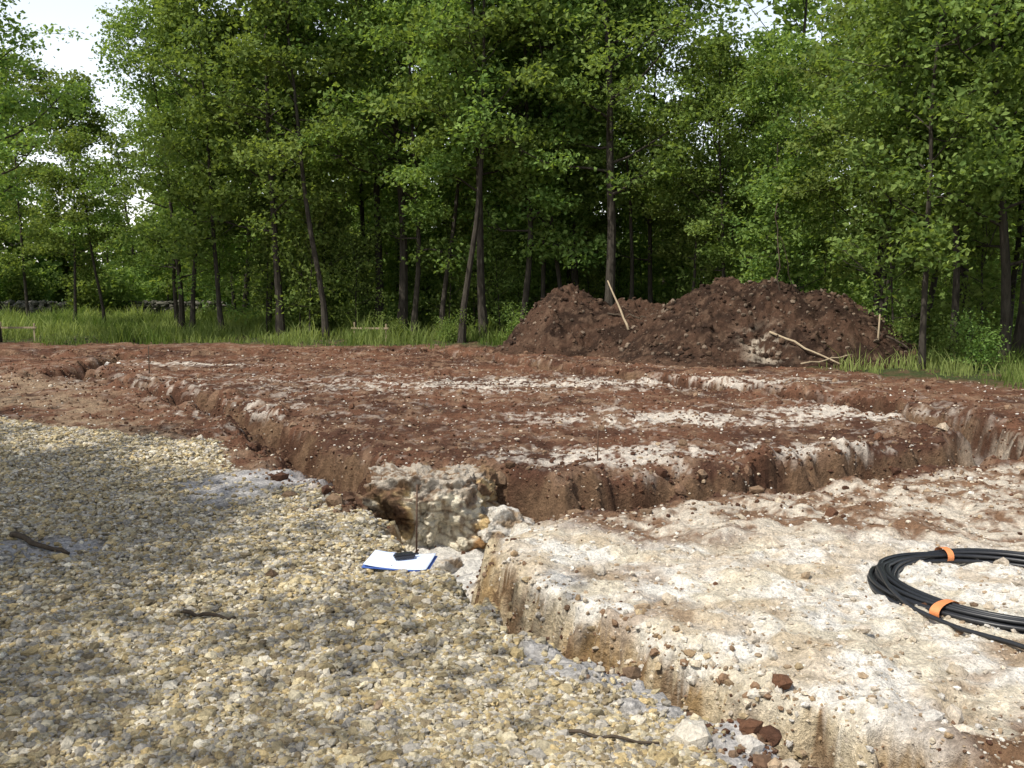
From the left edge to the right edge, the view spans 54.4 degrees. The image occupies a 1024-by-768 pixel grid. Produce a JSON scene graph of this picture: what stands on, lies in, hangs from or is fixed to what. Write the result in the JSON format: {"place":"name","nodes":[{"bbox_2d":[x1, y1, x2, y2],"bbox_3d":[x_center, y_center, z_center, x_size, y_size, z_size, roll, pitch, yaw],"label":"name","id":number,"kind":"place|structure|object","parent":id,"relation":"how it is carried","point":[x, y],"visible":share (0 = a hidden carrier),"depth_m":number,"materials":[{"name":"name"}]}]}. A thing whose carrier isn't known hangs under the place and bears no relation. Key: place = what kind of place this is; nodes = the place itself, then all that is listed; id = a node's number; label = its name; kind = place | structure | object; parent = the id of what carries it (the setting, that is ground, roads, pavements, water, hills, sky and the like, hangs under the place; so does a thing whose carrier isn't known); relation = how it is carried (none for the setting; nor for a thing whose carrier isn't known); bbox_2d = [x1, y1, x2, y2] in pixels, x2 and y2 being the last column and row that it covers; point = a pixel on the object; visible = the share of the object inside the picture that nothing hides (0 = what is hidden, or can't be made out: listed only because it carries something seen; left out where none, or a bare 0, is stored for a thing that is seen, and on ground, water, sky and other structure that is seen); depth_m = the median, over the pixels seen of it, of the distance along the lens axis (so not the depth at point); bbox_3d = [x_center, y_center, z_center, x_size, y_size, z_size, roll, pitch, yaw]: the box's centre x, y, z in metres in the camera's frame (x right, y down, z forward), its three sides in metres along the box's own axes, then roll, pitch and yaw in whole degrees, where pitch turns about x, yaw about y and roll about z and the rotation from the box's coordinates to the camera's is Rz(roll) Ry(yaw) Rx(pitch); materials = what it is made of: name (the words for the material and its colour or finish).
{"place":"outdoors","nodes":[
{"label":"outdoors","id":0,"kind":"place"},
{"bbox_2d":[0,416,749,767],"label":"gravel","id":1,"kind":"structure","parent":0,"point":[70,706],"depth_m":4.31,"materials":[{"name":"gravel"}]},
{"bbox_2d":[361,550,437,571],"bbox_3d":[-0.630,0.993,5.606,0.375,0.023,0.265,3,10,8],"label":"notepad","id":2,"kind":"object","parent":1,"relation":"on","point":[379,559],"visible":0.88,"depth_m":5.58,"materials":[{"name":"paper"}]},
{"bbox_2d":[569,729,658,743],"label":"fallen branch","id":3,"kind":"object","parent":1,"relation":"on","point":[606,736],"visible":1,"depth_m":3.44,"materials":[{"name":"brown wood"}]},
{"bbox_2d":[0,0,933,268],"label":"sky","id":4,"kind":"structure","parent":0,"point":[77,14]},
{"bbox_2d":[0,299,1023,767],"bbox_3d":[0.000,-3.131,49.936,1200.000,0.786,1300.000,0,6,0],"label":"ground","id":5,"kind":"structure","parent":0,"point":[790,475],"depth_m":8.08,"materials":[{"name":"soil"}]},
{"bbox_2d":[9,531,69,554],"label":"fallen branch","id":6,"kind":"object","parent":5,"relation":"on","point":[24,537],"visible":0.97,"depth_m":6.09,"materials":[{"name":"brown wood"}]},
{"bbox_2d":[0,44,93,318],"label":"oak tree","id":7,"kind":"object","parent":5,"relation":"on","point":[13,258],"visible":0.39,"depth_m":36.84,"materials":[{"name":"green plant"}]},
{"bbox_2d":[0,0,105,342],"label":"oak tree","id":8,"kind":"object","parent":5,"relation":"on","point":[11,104],"visible":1,"depth_m":27.31,"materials":[{"name":"green plant"}]},
{"bbox_2d":[4,66,124,319],"bbox_3d":[-15.749,-6.516,35.489,5.180,9.435,3.903,4,7,36],"label":"oak tree","id":9,"kind":"object","parent":5,"relation":"on","point":[56,242],"visible":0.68,"depth_m":35.27,"materials":[{"name":"green plant"}]},
{"bbox_2d":[29,77,133,322],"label":"oak tree","id":10,"kind":"object","parent":5,"relation":"on","point":[112,213],"visible":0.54,"depth_m":35.37,"materials":[{"name":"green plant"}]},
{"bbox_2d":[1,299,226,313],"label":"dry stone wall","id":11,"kind":"structure","parent":5,"relation":"on","point":[156,305],"depth_m":49.67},
{"bbox_2d":[55,0,252,328],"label":"oak tree","id":12,"kind":"object","parent":5,"relation":"on","point":[129,31],"visible":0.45,"depth_m":32.88,"materials":[{"name":"green plant"}]},
{"bbox_2d":[91,27,253,325],"bbox_3d":[-12.356,-7.526,36.682,5.764,11.264,5.626,-1,6,-13],"label":"oak tree","id":13,"kind":"object","parent":5,"relation":"on","point":[175,299],"visible":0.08,"depth_m":36.28,"materials":[{"name":"green plant"}]},
{"bbox_2d":[100,0,275,327],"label":"oak tree","id":14,"kind":"object","parent":5,"relation":"on","point":[131,180],"visible":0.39,"depth_m":31.50,"materials":[{"name":"green plant"}]},
{"bbox_2d":[127,0,290,330],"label":"oak tree","id":15,"kind":"object","parent":5,"relation":"on","point":[226,195],"visible":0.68,"depth_m":30.49,"materials":[{"name":"green plant"}]},
{"bbox_2d":[166,182,262,324],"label":"sapling","id":16,"kind":"object","parent":5,"relation":"on","point":[238,260],"visible":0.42,"depth_m":33.47,"materials":[{"name":"green plant"}]},
{"bbox_2d":[118,0,391,335],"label":"oak tree","id":17,"kind":"object","parent":5,"relation":"on","point":[273,222],"visible":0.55,"depth_m":29.48,"materials":[{"name":"green plant"}]},
{"bbox_2d":[212,175,310,333],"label":"sapling","id":18,"kind":"object","parent":5,"relation":"on","point":[262,251],"visible":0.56,"depth_m":31.79,"materials":[{"name":"green plant"}]},
{"bbox_2d":[205,1,361,323],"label":"oak tree","id":19,"kind":"object","parent":5,"relation":"on","point":[287,115],"visible":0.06,"depth_m":32.96,"materials":[{"name":"green plant"}]},
{"bbox_2d":[211,1,359,328],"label":"oak tree","id":20,"kind":"object","parent":5,"relation":"on","point":[247,128],"visible":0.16,"depth_m":31.59,"materials":[{"name":"green plant"}]},
{"bbox_2d":[198,0,391,339],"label":"oak tree","id":21,"kind":"object","parent":5,"relation":"on","point":[273,58],"visible":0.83,"depth_m":27.93,"materials":[{"name":"green plant"}]},
{"bbox_2d":[256,211,347,330],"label":"sapling","id":22,"kind":"object","parent":5,"relation":"on","point":[301,265],"visible":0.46,"depth_m":31.15,"materials":[{"name":"green plant"}]},
{"bbox_2d":[254,172,369,333],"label":"sapling","id":23,"kind":"object","parent":5,"relation":"on","point":[320,240],"visible":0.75,"depth_m":29.90,"materials":[{"name":"green plant"}]},
{"bbox_2d":[284,272,350,331],"bbox_3d":[-6.408,-2.447,32.256,2.008,2.436,2.330,-4,7,-36],"label":"shrub","id":24,"kind":"object","parent":5,"relation":"on","point":[304,316],"visible":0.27,"depth_m":32.05,"materials":[{"name":"green plant"}]},
{"bbox_2d":[277,170,382,330],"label":"sapling","id":25,"kind":"object","parent":5,"relation":"on","point":[336,210],"visible":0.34,"depth_m":30.77,"materials":[{"name":"green plant"}]},
{"bbox_2d":[294,211,365,323],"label":"sapling","id":26,"kind":"object","parent":5,"relation":"on","point":[350,219],"visible":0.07,"depth_m":32.84,"materials":[{"name":"green plant"}]},
{"bbox_2d":[291,204,368,318],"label":"sapling","id":27,"kind":"object","parent":5,"relation":"on","point":[345,210],"visible":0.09,"depth_m":32.92,"materials":[{"name":"green plant"}]},
{"bbox_2d":[269,0,437,330],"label":"oak tree","id":28,"kind":"object","parent":5,"relation":"on","point":[377,188],"visible":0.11,"depth_m":31.42,"materials":[{"name":"green plant"}]},
{"bbox_2d":[322,218,399,327],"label":"sapling","id":29,"kind":"object","parent":5,"relation":"on","point":[361,240],"visible":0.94,"depth_m":30.18,"materials":[{"name":"green plant"}]},
{"bbox_2d":[337,491,385,519],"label":"earth clump","id":30,"kind":"object","parent":5,"relation":"on","point":[360,505],"visible":0.09,"depth_m":7.85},
{"bbox_2d":[344,236,398,324],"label":"sapling","id":31,"kind":"object","parent":5,"relation":"on","point":[367,271],"visible":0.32,"depth_m":32.59,"materials":[{"name":"green plant"}]},
{"bbox_2d":[241,0,502,329],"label":"oak tree","id":32,"kind":"object","parent":5,"relation":"on","point":[326,157],"visible":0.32,"depth_m":28.92,"materials":[{"name":"green plant"}]},
{"bbox_2d":[379,288,429,328],"bbox_3d":[-3.488,-2.120,31.170,1.479,1.794,1.716,-2,6,-22],"label":"shrub","id":33,"kind":"object","parent":5,"relation":"on","point":[390,311],"visible":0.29,"depth_m":31.13,"materials":[{"name":"green plant"}]},
{"bbox_2d":[309,0,501,336],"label":"oak tree","id":34,"kind":"object","parent":5,"relation":"on","point":[417,210],"visible":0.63,"depth_m":28.61,"materials":[{"name":"green plant"}]},
{"bbox_2d":[384,225,448,321],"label":"sapling","id":35,"kind":"object","parent":5,"relation":"on","point":[424,281],"visible":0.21,"depth_m":34.30,"materials":[{"name":"green plant"}]},
{"bbox_2d":[389,234,448,324],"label":"sapling","id":36,"kind":"object","parent":5,"relation":"on","point":[421,293],"visible":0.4,"depth_m":32.47,"materials":[{"name":"green plant"}]},
{"bbox_2d":[362,461,500,550],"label":"limestone boulder","id":37,"kind":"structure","parent":5,"relation":"on","point":[453,501],"depth_m":7.77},
{"bbox_2d":[408,223,459,317],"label":"sapling","id":38,"kind":"object","parent":5,"relation":"on","point":[428,235],"visible":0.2,"depth_m":34.23,"materials":[{"name":"green plant"}]},
{"bbox_2d":[432,553,461,572],"bbox_3d":[-0.491,1.358,7.476,0.182,0.138,0.225,5,7,38],"label":"limestone boulder","id":39,"kind":"object","parent":5,"relation":"on","point":[451,563],"visible":0.77,"depth_m":7.42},
{"bbox_2d":[429,308,474,342],"bbox_3d":[-1.656,-1.563,27.440,1.393,1.180,1.035,5,8,42],"label":"shrub","id":40,"kind":"object","parent":5,"relation":"on","point":[450,334],"visible":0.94,"depth_m":27.39,"materials":[{"name":"green plant"}]},
{"bbox_2d":[403,183,506,324],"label":"sapling","id":41,"kind":"object","parent":5,"relation":"on","point":[438,295],"visible":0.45,"depth_m":30.08,"materials":[{"name":"green plant"}]},
{"bbox_2d":[377,0,548,329],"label":"oak tree","id":42,"kind":"object","parent":5,"relation":"on","point":[423,144],"visible":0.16,"depth_m":28.43,"materials":[{"name":"green plant"}]},
{"bbox_2d":[357,0,583,342],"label":"oak tree","id":43,"kind":"object","parent":5,"relation":"on","point":[503,19],"visible":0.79,"depth_m":25.59,"materials":[{"name":"green plant"}]},
{"bbox_2d":[427,188,519,327],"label":"sapling","id":44,"kind":"object","parent":5,"relation":"on","point":[463,236],"visible":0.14,"depth_m":30.89,"materials":[{"name":"green plant"}]},
{"bbox_2d":[371,0,580,339],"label":"oak tree","id":45,"kind":"object","parent":5,"relation":"on","point":[456,167],"visible":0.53,"depth_m":26.73,"materials":[{"name":"green plant"}]},
{"bbox_2d":[452,218,527,332],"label":"sapling","id":46,"kind":"object","parent":5,"relation":"on","point":[494,237],"visible":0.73,"depth_m":29.27,"materials":[{"name":"green plant"}]},
{"bbox_2d":[479,506,534,542],"bbox_3d":[-0.054,1.160,7.897,0.496,0.424,0.375,-3,6,-24],"label":"limestone boulder","id":47,"kind":"object","parent":5,"relation":"on","point":[503,519],"visible":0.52,"depth_m":7.75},
{"bbox_2d":[476,233,545,317],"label":"sapling","id":48,"kind":"object","parent":5,"relation":"on","point":[520,248],"visible":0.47,"depth_m":29.97,"materials":[{"name":"green plant"}]},
{"bbox_2d":[0,0,1023,327],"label":"distant forest","id":49,"kind":"object","parent":5,"relation":"on","point":[50,278],"visible":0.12,"depth_m":43.58,"materials":[{"name":"green plant"}]},
{"bbox_2d":[0,345,1023,767],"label":"soil clods","id":50,"kind":"object","parent":5,"relation":"on","point":[770,735],"visible":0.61,"depth_m":10.65,"materials":[{"name":"soil"}]},
{"bbox_2d":[0,300,1023,389],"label":"grass","id":51,"kind":"structure","parent":5,"relation":"on","point":[131,326],"depth_m":28.49,"materials":[{"name":"plant"}]},
{"bbox_2d":[0,348,1023,767],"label":"limestone chips","id":52,"kind":"object","parent":5,"relation":"on","point":[954,712],"visible":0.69,"depth_m":5.08,"materials":[{"name":"stone"}]},
{"bbox_2d":[494,300,532,339],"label":"shrub","id":53,"kind":"object","parent":5,"relation":"on","point":[512,321],"visible":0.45,"depth_m":27.37,"materials":[{"name":"green plant"}]},
{"bbox_2d":[409,0,629,318],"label":"oak tree","id":54,"kind":"object","parent":5,"relation":"on","point":[558,202],"visible":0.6,"depth_m":27.17,"materials":[{"name":"green plant"}]},
{"bbox_2d":[493,217,555,327],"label":"sapling","id":55,"kind":"object","parent":5,"relation":"on","point":[524,262],"visible":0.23,"depth_m":30.58,"materials":[{"name":"green plant"}]},
{"bbox_2d":[467,0,615,288],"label":"oak tree","id":56,"kind":"object","parent":5,"relation":"on","point":[532,104],"visible":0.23,"depth_m":27.68,"materials":[{"name":"green plant"}]},
{"bbox_2d":[440,3,646,286],"bbox_3d":[1.726,-8.179,29.808,6.384,14.026,7.349,6,8,44],"label":"oak tree","id":57,"kind":"object","parent":5,"relation":"on","point":[574,276],"visible":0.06,"depth_m":29.59,"materials":[{"name":"green plant"}]},
{"bbox_2d":[448,0,645,300],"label":"oak tree","id":58,"kind":"object","parent":5,"relation":"on","point":[543,232],"visible":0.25,"depth_m":28.18,"materials":[{"name":"green plant"}]},
{"bbox_2d":[549,228,623,298],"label":"sapling","id":59,"kind":"object","parent":5,"relation":"on","point":[582,284],"visible":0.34,"depth_m":30.59,"materials":[{"name":"green plant"}]},
{"bbox_2d":[227,422,948,756],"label":"loose rocks","id":60,"kind":"object","parent":5,"relation":"on","point":[690,732],"visible":0.5,"depth_m":3.40,"materials":[{"name":"stone"}]},
{"bbox_2d":[549,207,635,300],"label":"sapling","id":61,"kind":"object","parent":5,"relation":"on","point":[600,227],"visible":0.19,"depth_m":32.77,"materials":[{"name":"green plant"}]},
{"bbox_2d":[585,243,647,301],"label":"sapling","id":62,"kind":"object","parent":5,"relation":"on","point":[618,278],"visible":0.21,"depth_m":32.18,"materials":[{"name":"green plant"}]},
{"bbox_2d":[455,0,790,305],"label":"oak tree","id":63,"kind":"object","parent":5,"relation":"on","point":[609,91],"visible":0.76,"depth_m":25.49,"materials":[{"name":"green plant"}]},
{"bbox_2d":[564,0,684,299],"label":"oak tree","id":64,"kind":"object","parent":5,"relation":"on","point":[622,109],"visible":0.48,"depth_m":27.00,"materials":[{"name":"green plant"}]},
{"bbox_2d":[591,189,667,299],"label":"sapling","id":65,"kind":"object","parent":5,"relation":"on","point":[621,217],"visible":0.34,"depth_m":32.62,"materials":[{"name":"green plant"}]},
{"bbox_2d":[605,217,672,303],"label":"sapling","id":66,"kind":"object","parent":5,"relation":"on","point":[641,249],"visible":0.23,"depth_m":34.09,"materials":[{"name":"green plant"}]},
{"bbox_2d":[547,0,738,302],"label":"oak tree","id":67,"kind":"object","parent":5,"relation":"on","point":[650,232],"visible":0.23,"depth_m":29.17,"materials":[{"name":"green plant"}]},
{"bbox_2d":[640,219,710,304],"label":"sapling","id":68,"kind":"object","parent":5,"relation":"on","point":[660,272],"visible":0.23,"depth_m":31.68,"materials":[{"name":"green plant"}]},
{"bbox_2d":[613,34,761,289],"bbox_3d":[4.863,-5.168,27.177,3.490,8.436,4.631,4,7,37],"label":"oak tree","id":69,"kind":"object","parent":5,"relation":"on","point":[676,252],"visible":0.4,"depth_m":26.87,"materials":[{"name":"green plant"}]},
{"bbox_2d":[636,149,760,303],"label":"sapling","id":70,"kind":"object","parent":5,"relation":"on","point":[692,279],"visible":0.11,"depth_m":28.37,"materials":[{"name":"green plant"}]},
{"bbox_2d":[493,276,931,368],"bbox_3d":[4.100,-1.387,22.272,10.600,2.036,9.400,0,6,0],"label":"dirt mound","id":71,"kind":"object","parent":5,"relation":"on","point":[669,330],"visible":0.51,"depth_m":20.59,"materials":[{"name":"soil"}]},
{"bbox_2d":[494,276,927,364],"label":"mound clods","id":72,"kind":"object","parent":71,"relation":"on","point":[710,325],"visible":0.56,"depth_m":20.63,"materials":[{"name":"soil"}]},
{"bbox_2d":[639,27,795,283],"bbox_3d":[5.404,-5.010,25.873,4.226,8.261,4.126,1,6,9],"label":"oak tree","id":73,"kind":"object","parent":5,"relation":"on","point":[721,250],"visible":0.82,"depth_m":25.39,"materials":[{"name":"green plant"}]},
{"bbox_2d":[684,48,788,275],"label":"oak tree","id":74,"kind":"object","parent":5,"relation":"on","point":[732,165],"visible":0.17,"depth_m":27.60,"materials":[{"name":"green plant"}]},
{"bbox_2d":[467,547,1013,767],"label":"limestone rubble","id":75,"kind":"object","parent":5,"relation":"on","point":[765,691],"visible":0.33,"depth_m":4.27,"materials":[{"name":"stone"}]},
{"bbox_2d":[713,22,855,283],"bbox_3d":[6.687,-4.765,24.702,3.306,7.992,4.388,-2,6,-17],"label":"oak tree","id":76,"kind":"object","parent":5,"relation":"on","point":[777,130],"visible":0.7,"depth_m":24.05,"materials":[{"name":"green plant"}]},
{"bbox_2d":[737,180,834,290],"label":"sapling","id":77,"kind":"object","parent":5,"relation":"on","point":[800,263],"visible":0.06,"depth_m":29.41,"materials":[{"name":"green plant"}]},
{"bbox_2d":[726,146,850,294],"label":"sapling","id":78,"kind":"object","parent":5,"relation":"on","point":[769,219],"visible":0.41,"depth_m":24.04,"materials":[{"name":"green plant"}]},
{"bbox_2d":[772,167,868,305],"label":"sapling","id":79,"kind":"object","parent":5,"relation":"on","point":[846,234],"visible":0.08,"depth_m":30.79,"materials":[{"name":"green plant"}]},
{"bbox_2d":[827,276,894,308],"bbox_3d":[9.939,-2.051,28.909,1.829,2.219,2.122,-1,6,-7],"label":"shrub","id":80,"kind":"object","parent":5,"relation":"on","point":[858,293],"visible":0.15,"depth_m":28.75,"materials":[{"name":"green plant"}]},
{"bbox_2d":[755,0,981,316],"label":"oak tree","id":81,"kind":"object","parent":5,"relation":"on","point":[795,145],"visible":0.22,"depth_m":22.16,"materials":[{"name":"green plant"}]},
{"bbox_2d":[798,45,966,319],"bbox_3d":[9.853,-6.715,24.873,4.288,12.024,5.014,-5,8,-44],"label":"oak tree","id":82,"kind":"object","parent":5,"relation":"on","point":[888,281],"visible":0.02,"depth_m":25.17,"materials":[{"name":"green plant"}]},
{"bbox_2d":[854,241,918,327],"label":"sapling","id":83,"kind":"object","parent":5,"relation":"on","point":[888,311],"visible":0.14,"depth_m":29.02,"materials":[{"name":"green plant"}]},
{"bbox_2d":[800,135,986,331],"bbox_3d":[7.961,-2.921,21.487,3.396,5.216,3.232,0,6,-2],"label":"sapling","id":84,"kind":"object","parent":5,"relation":"on","point":[893,223],"visible":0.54,"depth_m":21.28,"materials":[{"name":"green plant"}]},
{"bbox_2d":[771,0,1016,312],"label":"oak tree","id":85,"kind":"object","parent":5,"relation":"on","point":[830,201],"visible":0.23,"depth_m":23.40,"materials":[{"name":"green plant"}]},
{"bbox_2d":[795,0,1023,368],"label":"oak tree","id":86,"kind":"object","parent":5,"relation":"on","point":[981,71],"visible":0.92,"depth_m":18.20,"materials":[{"name":"green plant"}]},
{"bbox_2d":[798,0,1023,364],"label":"oak tree","id":87,"kind":"object","parent":5,"relation":"on","point":[992,167],"visible":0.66,"depth_m":18.30,"materials":[{"name":"green plant"}]},
{"bbox_2d":[807,0,1023,346],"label":"oak tree","id":88,"kind":"object","parent":5,"relation":"on","point":[840,24],"visible":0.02,"depth_m":23.20,"materials":[{"name":"green plant"}]},
{"bbox_2d":[890,228,952,329],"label":"sapling","id":89,"kind":"object","parent":5,"relation":"on","point":[919,281],"visible":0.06,"depth_m":29.87,"materials":[{"name":"green plant"}]},
{"bbox_2d":[823,0,1023,358],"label":"oak tree","id":90,"kind":"object","parent":5,"relation":"on","point":[900,24],"visible":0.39,"depth_m":18.76,"materials":[{"name":"green plant"}]},
{"bbox_2d":[850,23,1023,354],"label":"oak tree","id":91,"kind":"object","parent":5,"relation":"on","point":[934,283],"visible":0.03,"depth_m":21.77,"materials":[{"name":"green plant"}]},
{"bbox_2d":[854,0,1023,358],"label":"oak tree","id":92,"kind":"object","parent":5,"relation":"on","point":[1018,334],"visible":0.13,"depth_m":20.20,"materials":[{"name":"green plant"}]},
{"bbox_2d":[861,0,1023,324],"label":"oak tree","id":93,"kind":"object","parent":5,"relation":"on","point":[1019,236],"visible":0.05,"depth_m":21.57,"materials":[{"name":"green plant"}]},
{"bbox_2d":[867,547,1023,649],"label":"pipe coil","id":94,"kind":"object","parent":5,"relation":"on","point":[888,583],"visible":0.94,"depth_m":5.11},
{"bbox_2d":[917,313,979,364],"bbox_3d":[8.536,-0.788,19.372,1.035,1.180,1.392,4,7,38],"label":"shrub","id":95,"kind":"object","parent":5,"relation":"on","point":[951,346],"visible":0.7,"depth_m":19.25,"materials":[{"name":"green plant"}]},
{"bbox_2d":[908,229,991,328],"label":"sapling","id":96,"kind":"object","parent":5,"relation":"on","point":[949,280],"visible":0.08,"depth_m":28.79,"materials":[{"name":"green plant"}]},
{"bbox_2d":[906,266,1021,353],"bbox_3d":[9.590,-1.345,21.426,2.785,2.360,2.070,-2,6,-21],"label":"shrub","id":97,"kind":"object","parent":5,"relation":"on","point":[936,336],"visible":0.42,"depth_m":21.22,"materials":[{"name":"green plant"}]},
{"bbox_2d":[905,112,1023,358],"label":"sapling","id":98,"kind":"object","parent":5,"relation":"on","point":[990,303],"visible":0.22,"depth_m":20.97,"materials":[{"name":"green plant"}]},
{"bbox_2d":[932,191,1023,317],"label":"sapling","id":99,"kind":"object","parent":5,"relation":"on","point":[994,266],"visible":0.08,"depth_m":29.58,"materials":[{"name":"green plant"}]},
{"bbox_2d":[943,306,1015,370],"bbox_3d":[8.703,-0.751,18.660,1.242,1.416,1.671,1,6,6],"label":"shrub","id":100,"kind":"object","parent":5,"relation":"on","point":[976,352],"visible":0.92,"depth_m":18.50,"materials":[{"name":"green plant"}]},
{"bbox_2d":[945,196,1023,317],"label":"sapling","id":101,"kind":"object","parent":5,"relation":"on","point":[1013,243],"visible":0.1,"depth_m":29.85,"materials":[{"name":"green plant"}]},
{"bbox_2d":[980,296,1018,336],"bbox_3d":[14.069,-1.858,28.677,1.395,1.692,1.618,3,6,28],"label":"shrub","id":102,"kind":"object","parent":5,"relation":"on","point":[996,316],"visible":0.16,"depth_m":28.62,"materials":[{"name":"green plant"}]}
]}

